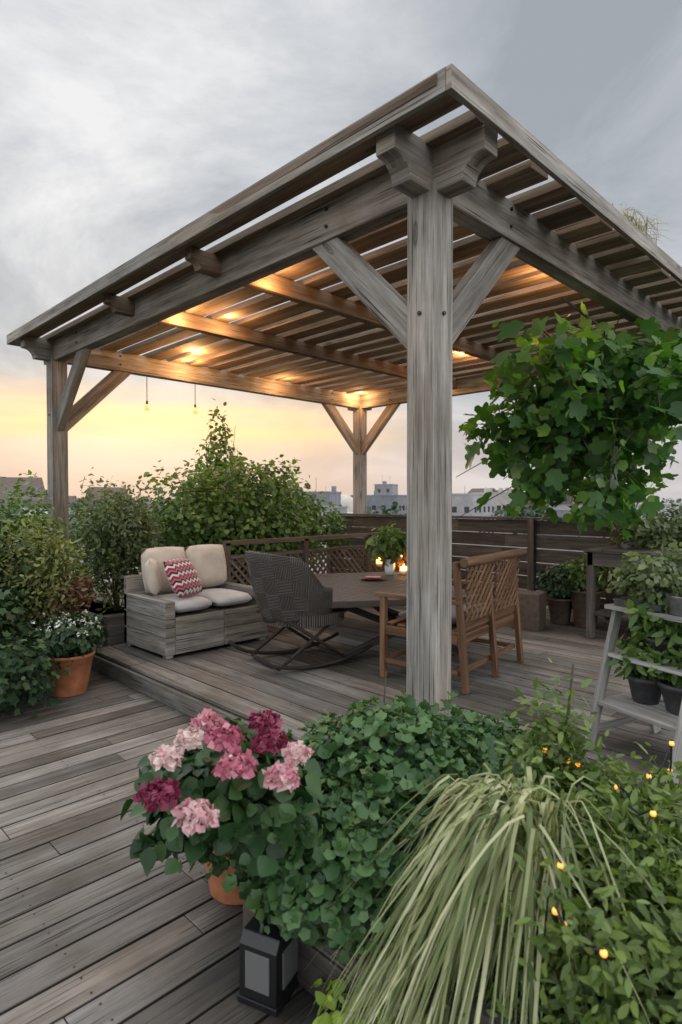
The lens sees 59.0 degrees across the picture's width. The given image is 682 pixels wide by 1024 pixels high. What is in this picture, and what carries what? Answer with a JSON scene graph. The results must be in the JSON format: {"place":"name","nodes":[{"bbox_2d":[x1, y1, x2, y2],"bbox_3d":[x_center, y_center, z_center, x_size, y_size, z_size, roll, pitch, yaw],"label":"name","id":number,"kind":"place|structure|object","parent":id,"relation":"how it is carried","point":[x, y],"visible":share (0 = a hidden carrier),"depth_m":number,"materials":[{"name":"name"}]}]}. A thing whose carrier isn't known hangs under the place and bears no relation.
{"place":"outdoors","nodes":[
{"label":"outdoors","id":0,"kind":"place"},
{"bbox_2d":[43,613,88,627],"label":"flowers","id":1,"kind":"object","parent":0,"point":[82,614],"visible":0.07,"depth_m":5.90,"materials":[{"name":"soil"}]},
{"bbox_2d":[0,509,95,640],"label":"shrub","id":2,"kind":"object","parent":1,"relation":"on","point":[42,565],"visible":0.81,"depth_m":5.58,"materials":[{"name":"green plant"}]},
{"bbox_2d":[30,573,96,619],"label":"plant","id":3,"kind":"object","parent":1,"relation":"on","point":[79,587],"visible":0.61,"depth_m":5.70,"materials":[{"name":"plant"}]},
{"bbox_2d":[0,556,494,1023],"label":"deck","id":4,"kind":"structure","parent":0,"point":[156,945],"depth_m":2.47,"materials":[{"name":"grey wood"}]},
{"bbox_2d":[0,505,72,719],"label":"shrub","id":5,"kind":"object","parent":4,"relation":"on","point":[13,650],"visible":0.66,"depth_m":4.70,"materials":[{"name":"green plant"}]},
{"bbox_2d":[46,648,95,696],"bbox_3d":[-2.295,1.352,5.093,0.417,0.340,0.417,-1,2,-45],"label":"terracotta pot","id":6,"kind":"object","parent":4,"relation":"on","point":[75,682],"visible":0.67,"depth_m":4.96,"materials":[{"name":"ceramic"}]},
{"bbox_2d":[12,609,108,657],"bbox_3d":[-2.357,1.038,5.049,0.881,0.367,0.840,-1,2,-45],"label":"flowering plant","id":7,"kind":"object","parent":6,"relation":"on","point":[72,641],"depth_m":5.00,"materials":[{"name":"plant"}]},
{"bbox_2d":[10,577,249,666],"bbox_3d":[-2.428,1.262,8.115,4.600,0.400,2.600,-1,2,-45],"label":"planter box","id":8,"kind":"object","parent":4,"relation":"on","point":[114,626],"visible":0.06,"depth_m":6.38,"materials":[{"name":"grey wood"}]},
{"bbox_2d":[0,470,111,605],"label":"shrub","id":9,"kind":"object","parent":8,"relation":"on","point":[16,508],"visible":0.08,"depth_m":7.11,"materials":[{"name":"green plant"}]},
{"bbox_2d":[54,467,164,613],"bbox_3d":[-2.472,0.405,6.596,1.071,1.778,1.212,0,1,-14],"label":"olive shrub","id":10,"kind":"object","parent":8,"relation":"on","point":[117,554],"visible":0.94,"depth_m":6.42,"materials":[{"name":"green plant"}]},
{"bbox_2d":[155,398,250,582],"bbox_3d":[-1.971,-0.163,9.599,2.200,3.302,2.108,-1,2,-45],"label":"cone shrub","id":11,"kind":"object","parent":8,"relation":"on","point":[210,457],"visible":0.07,"depth_m":9.49,"materials":[{"name":"green plant"}]},
{"bbox_2d":[132,451,330,583],"bbox_3d":[-1.507,0.207,8.449,3.046,2.098,2.548,-1,2,-45],"label":"broad shrub","id":12,"kind":"object","parent":8,"relation":"on","point":[205,513],"visible":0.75,"depth_m":7.85,"materials":[{"name":"green plant"}]},
{"bbox_2d":[91,654,296,741],"bbox_3d":[4.173,1.425,6.375,10.130,0.140,8.600,-1,2,-45],"label":"platform riser","id":13,"kind":"object","parent":4,"relation":"on","point":[181,701],"visible":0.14,"depth_m":4.88,"materials":[{"name":"grey wood"}]},
{"bbox_2d":[95,575,681,802],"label":"deck platform","id":14,"kind":"structure","parent":13,"relation":"on","point":[249,682],"depth_m":4.93,"materials":[{"name":"grey wood"}]},
{"bbox_2d":[124,544,267,659],"bbox_3d":[-1.458,0.839,6.120,1.161,0.965,0.820,-1,2,-45],"label":"sofa frame","id":15,"kind":"object","parent":14,"relation":"on","point":[178,600],"visible":0.96,"depth_m":5.88,"materials":[{"name":"grey wood"}]},
{"bbox_2d":[228,551,371,670],"bbox_3d":[-0.365,0.830,5.394,1.140,1.004,0.720,-1,1,-31],"label":"rocking chair","id":16,"kind":"object","parent":14,"relation":"on","point":[290,592],"visible":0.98,"depth_m":5.07,"materials":[{"name":"wicker"}]},
{"bbox_2d":[315,555,482,658],"bbox_3d":[0.326,0.957,7.010,1.554,0.726,3.533,0,1,-7],"label":"table","id":17,"kind":"object","parent":14,"relation":"on","point":[353,592],"visible":0.53,"depth_m":5.87,"materials":[{"name":"wood"}]},
{"bbox_2d":[385,542,406,574],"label":"candle holders","id":18,"kind":"object","parent":17,"relation":"on","point":[389,570],"depth_m":7.02,"materials":[{"name":"white glass"}]},
{"bbox_2d":[365,521,406,566],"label":"vase greens","id":19,"kind":"object","parent":18,"relation":"in","point":[385,541],"visible":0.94,"depth_m":6.94,"materials":[{"name":"green plant"}]},
{"bbox_2d":[375,548,526,693],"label":"wooden chairs","id":20,"kind":"object","parent":14,"relation":"on","point":[475,619],"visible":0.9,"depth_m":4.89,"materials":[{"name":"brown wood"}]},
{"bbox_2d":[326,513,679,609],"bbox_3d":[3.286,0.691,7.453,0.150,1.208,9.890,-1,2,-45],"label":"fence plank","id":21,"kind":"object","parent":14,"relation":"on","point":[530,539],"visible":0.19,"depth_m":8.35,"materials":[{"name":"brown wood"}]},
{"bbox_2d":[512,590,545,630],"bbox_3d":[2.127,1.107,6.825,0.300,0.400,0.300,1,1,34],"label":"cube planter","id":22,"kind":"object","parent":14,"relation":"on","point":[532,605],"visible":0.76,"depth_m":6.69,"materials":[{"name":"brown concrete"}]},
{"bbox_2d":[546,595,571,624],"bbox_3d":[2.574,1.152,7.083,0.317,0.300,0.317,-1,2,-45],"label":"flower pot","id":23,"kind":"object","parent":14,"relation":"on","point":[560,611],"visible":0.74,"depth_m":6.98,"materials":[{"name":"ceramic"}]},
{"bbox_2d":[533,563,580,600],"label":"potted plant","id":24,"kind":"object","parent":23,"relation":"on","point":[549,584],"visible":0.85,"depth_m":6.97,"materials":[{"name":"green plant"}]},
{"bbox_2d":[571,588,602,627],"bbox_3d":[2.795,1.096,6.896,0.357,0.420,0.357,-1,2,-45],"label":"flower pot","id":25,"kind":"object","parent":14,"relation":"on","point":[578,600],"visible":0.55,"depth_m":6.80,"materials":[{"name":"ceramic"}]},
{"bbox_2d":[560,552,618,591],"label":"potted plant","id":26,"kind":"object","parent":25,"relation":"on","point":[579,569],"visible":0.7,"depth_m":6.78,"materials":[{"name":"green plant"}]},
{"bbox_2d":[583,603,681,786],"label":"ladder shelf","id":27,"kind":"object","parent":14,"relation":"on","point":[658,717],"visible":0.59,"depth_m":3.46,"materials":[{"name":"grey wood"}]},
{"bbox_2d":[614,597,664,612],"bbox_3d":[1.764,0.529,3.466,0.200,0.040,0.300,-1,1,-27],"label":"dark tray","id":28,"kind":"object","parent":27,"relation":"on","point":[621,600],"visible":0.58,"depth_m":3.42,"materials":[{"name":"black plastic"}]},
{"bbox_2d":[599,542,681,602],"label":"plant","id":29,"kind":"object","parent":27,"relation":"on","point":[663,571],"visible":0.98,"depth_m":3.40,"materials":[{"name":"green plant"}]},
{"bbox_2d":[626,672,665,704],"bbox_3d":[1.760,1.017,3.484,0.217,0.150,0.217,-1,2,-45],"label":"plant pot","id":30,"kind":"object","parent":27,"relation":"on","point":[646,692],"visible":0.76,"depth_m":3.42,"materials":[{"name":"plastic"}]},
{"bbox_2d":[605,631,667,680],"bbox_3d":[1.791,0.858,3.483,0.482,0.384,0.456,-1,2,-45],"label":"potted plant","id":31,"kind":"object","parent":30,"relation":"in","point":[632,646],"visible":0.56,"depth_m":3.43,"materials":[{"name":"green plant"}]},
{"bbox_2d":[646,636,681,658],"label":"plant pot","id":32,"kind":"object","parent":27,"relation":"on","point":[661,647],"visible":0.46,"depth_m":3.32,"materials":[{"name":"plastic"}]},
{"bbox_2d":[624,587,681,649],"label":"plant","id":33,"kind":"object","parent":32,"relation":"in","point":[659,630],"visible":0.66,"depth_m":3.30,"materials":[{"name":"green plant"}]},
{"bbox_2d":[657,678,681,715],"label":"plant pot","id":34,"kind":"object","parent":27,"relation":"on","point":[671,695],"visible":0.79,"depth_m":3.26,"materials":[{"name":"plastic"}]},
{"bbox_2d":[638,643,681,687],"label":"plant","id":35,"kind":"object","parent":34,"relation":"on","point":[675,680],"visible":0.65,"depth_m":3.25,"materials":[{"name":"green plant"}]},
{"bbox_2d":[664,592,681,616],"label":"plant pot","id":36,"kind":"object","parent":27,"relation":"on","point":[674,605],"visible":0.89,"depth_m":3.21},
{"bbox_2d":[583,544,681,638],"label":"potting table","id":37,"kind":"object","parent":14,"relation":"on","point":[607,556],"visible":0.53,"depth_m":6.27,"materials":[{"name":"grey wood"}]},
{"bbox_2d":[623,541,658,548],"bbox_3d":[3.288,0.323,6.549,0.914,0.109,0.289,-1,2,-45],"label":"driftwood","id":38,"kind":"object","parent":37,"relation":"on","point":[626,546],"visible":0.18,"depth_m":6.26,"materials":[{"name":"grey wood"}]},
{"bbox_2d":[607,503,681,547],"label":"plant","id":39,"kind":"object","parent":37,"relation":"on","point":[662,526],"visible":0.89,"depth_m":6.26,"materials":[{"name":"green plant"}]},
{"bbox_2d":[205,850,242,905],"bbox_3d":[-0.428,1.423,2.527,0.357,0.300,0.357,-1,2,-45],"label":"terracotta pot","id":40,"kind":"object","parent":4,"relation":"on","point":[219,895],"visible":0.12,"depth_m":2.41,"materials":[{"name":"ceramic"}]},
{"bbox_2d":[120,708,339,877],"bbox_3d":[-0.395,0.971,2.079,0.792,0.677,0.894,-1,2,-45],"label":"hydrangea","id":41,"kind":"object","parent":40,"relation":"on","point":[255,818],"depth_m":1.83,"materials":[{"name":"green plant"}]},
{"bbox_2d":[237,914,298,1016],"bbox_3d":[-0.228,1.450,2.009,0.150,0.266,0.200,1,1,25],"label":"lantern","id":42,"kind":"object","parent":4,"relation":"on","point":[268,979],"visible":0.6,"depth_m":1.93,"materials":[{"name":"black metal"}]},
{"bbox_2d":[257,466,351,572],"bbox_3d":[-0.860,0.248,10.072,2.019,1.952,1.511,0,1,-14],"label":"shrub","id":43,"kind":"object","parent":4,"relation":"on","point":[328,517],"visible":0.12,"depth_m":9.94,"materials":[{"name":"green plant"}]},
{"bbox_2d":[5,622,625,1019],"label":"deck screws","id":44,"kind":"object","parent":4,"relation":"on","point":[143,825],"visible":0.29,"depth_m":3.05,"materials":[{"name":"grey metal"}]},
{"bbox_2d":[21,121,681,716],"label":"pergola frame","id":45,"kind":"object","parent":4,"relation":"on","point":[427,193],"visible":0.84,"depth_m":4.00,"materials":[{"name":"grey wood"}]},
{"bbox_2d":[144,376,197,413],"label":"string lights","id":46,"kind":"object","parent":45,"relation":"hanging from","point":[147,408],"visible":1,"depth_m":8.86,"materials":[{"name":"yellow glass"}]},
{"bbox_2d":[48,207,512,415],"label":"bolts","id":47,"kind":"object","parent":45,"relation":"attached to","point":[418,312],"visible":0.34,"depth_m":4.20,"materials":[{"name":"black metal"}]},
{"bbox_2d":[103,246,540,389],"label":"pergola rafters","id":48,"kind":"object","parent":45,"relation":"attached to","point":[204,262],"depth_m":6.67,"materials":[{"name":"brown wood"}]},
{"bbox_2d":[7,63,681,346],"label":"pergola roof frame","id":49,"kind":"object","parent":45,"relation":"attached to","point":[462,88],"depth_m":3.94,"materials":[{"name":"grey wood"}]},
{"bbox_2d":[17,74,681,394],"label":"roof slats","id":50,"kind":"object","parent":45,"relation":"on","point":[526,294],"visible":0.3,"depth_m":5.84,"materials":[{"name":"brown wood"}]},
{"bbox_2d":[456,297,681,619],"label":"grape vine","id":51,"kind":"object","parent":45,"relation":"hanging from","point":[596,410],"visible":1,"depth_m":5.60,"materials":[{"name":"green plant"}]},
{"bbox_2d":[612,203,662,238],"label":"plant","id":52,"kind":"object","parent":45,"relation":"on","point":[631,218],"visible":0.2,"depth_m":5.18,"materials":[{"name":"beige plant"}]},
{"bbox_2d":[632,216,673,250],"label":"plant","id":53,"kind":"object","parent":45,"relation":"on","point":[647,225],"visible":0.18,"depth_m":5.37,"materials":[{"name":"beige plant"}]},
{"bbox_2d":[310,978,403,1023],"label":"yellow plant","id":54,"kind":"object","parent":4,"relation":"on","point":[321,998],"visible":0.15,"depth_m":1.81,"materials":[{"name":"green plant"}]},
{"bbox_2d":[243,869,679,1023],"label":"planter box","id":55,"kind":"object","parent":4,"relation":"on","point":[318,965],"depth_m":1.88,"materials":[{"name":"grey wood"}]},
{"bbox_2d":[205,671,550,963],"bbox_3d":[0.278,1.004,2.359,1.635,0.690,1.088,-1,2,-45],"label":"ivy","id":56,"kind":"object","parent":55,"relation":"on","point":[380,769],"visible":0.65,"depth_m":2.00,"materials":[{"name":"green plant"}]},
{"bbox_2d":[306,760,681,1023],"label":"ornamental grass","id":57,"kind":"object","parent":4,"relation":"on","point":[484,832],"depth_m":1.63,"materials":[{"name":"green plant"}]},
{"bbox_2d":[440,658,681,1023],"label":"bush fairy lights","id":58,"kind":"object","parent":4,"relation":"on","point":[649,829],"visible":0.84,"depth_m":1.61,"materials":[{"name":"glowing warm bulb plant"},{"name":"black plastic cable"}]},
{"bbox_2d":[222,531,406,585],"bbox_3d":[-0.037,0.794,8.134,3.650,0.975,0.070,-1,2,-45],"label":"lattice fence","id":59,"kind":"object","parent":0,"point":[305,551],"visible":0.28,"depth_m":7.85,"materials":[{"name":"brown wood"}]},
{"bbox_2d":[0,0,681,501],"label":"sky","id":60,"kind":"structure","parent":0,"point":[124,123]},
{"bbox_2d":[340,491,352,511],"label":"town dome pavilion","id":61,"kind":"structure","parent":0,"point":[346,500],"depth_m":181.11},
{"bbox_2d":[71,542,640,570],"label":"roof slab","id":62,"kind":"structure","parent":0,"point":[468,544],"depth_m":20.82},
{"bbox_3d":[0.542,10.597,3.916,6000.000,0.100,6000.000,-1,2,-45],"label":"terrain","id":63,"kind":"structure","parent":0,"visible":0},
{"bbox_2d":[14,493,582,532],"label":"town building","id":64,"kind":"structure","parent":63,"relation":"on","point":[460,501],"depth_m":152.86,"materials":[{"name":"grey concrete"}]},
{"bbox_2d":[4,481,623,540],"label":"town building","id":65,"kind":"structure","parent":63,"relation":"on","point":[384,486],"depth_m":170.38,"materials":[{"name":"grey concrete"}]},
{"bbox_2d":[24,488,641,549],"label":"town building","id":66,"kind":"structure","parent":63,"relation":"on","point":[502,499],"depth_m":183.97,"materials":[{"name":"grey concrete"}]},
{"bbox_2d":[0,496,681,550],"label":"distant trees","id":67,"kind":"object","parent":63,"relation":"on","point":[538,513],"visible":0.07,"depth_m":116.64,"materials":[{"name":"green plant"}]},
{"bbox_2d":[20,499,680,532],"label":"town building","id":68,"kind":"structure","parent":63,"relation":"on","point":[666,505],"depth_m":154.65,"materials":[{"name":"grey concrete"}]},
{"bbox_2d":[71,489,681,544],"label":"buildings","id":69,"kind":"structure","parent":63,"relation":"on","point":[454,509],"depth_m":162.95,"materials":[{"name":"grey concrete"}]},
{"bbox_2d":[299,486,537,528],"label":"town building","id":70,"kind":"structure","parent":63,"relation":"on","point":[333,496],"depth_m":184.17,"materials":[{"name":"grey concrete"}]},
{"bbox_2d":[0,475,681,510],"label":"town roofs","id":71,"kind":"structure","parent":70,"relation":"on","point":[12,481],"depth_m":164.36,"materials":[{"name":"tile"}]}
]}

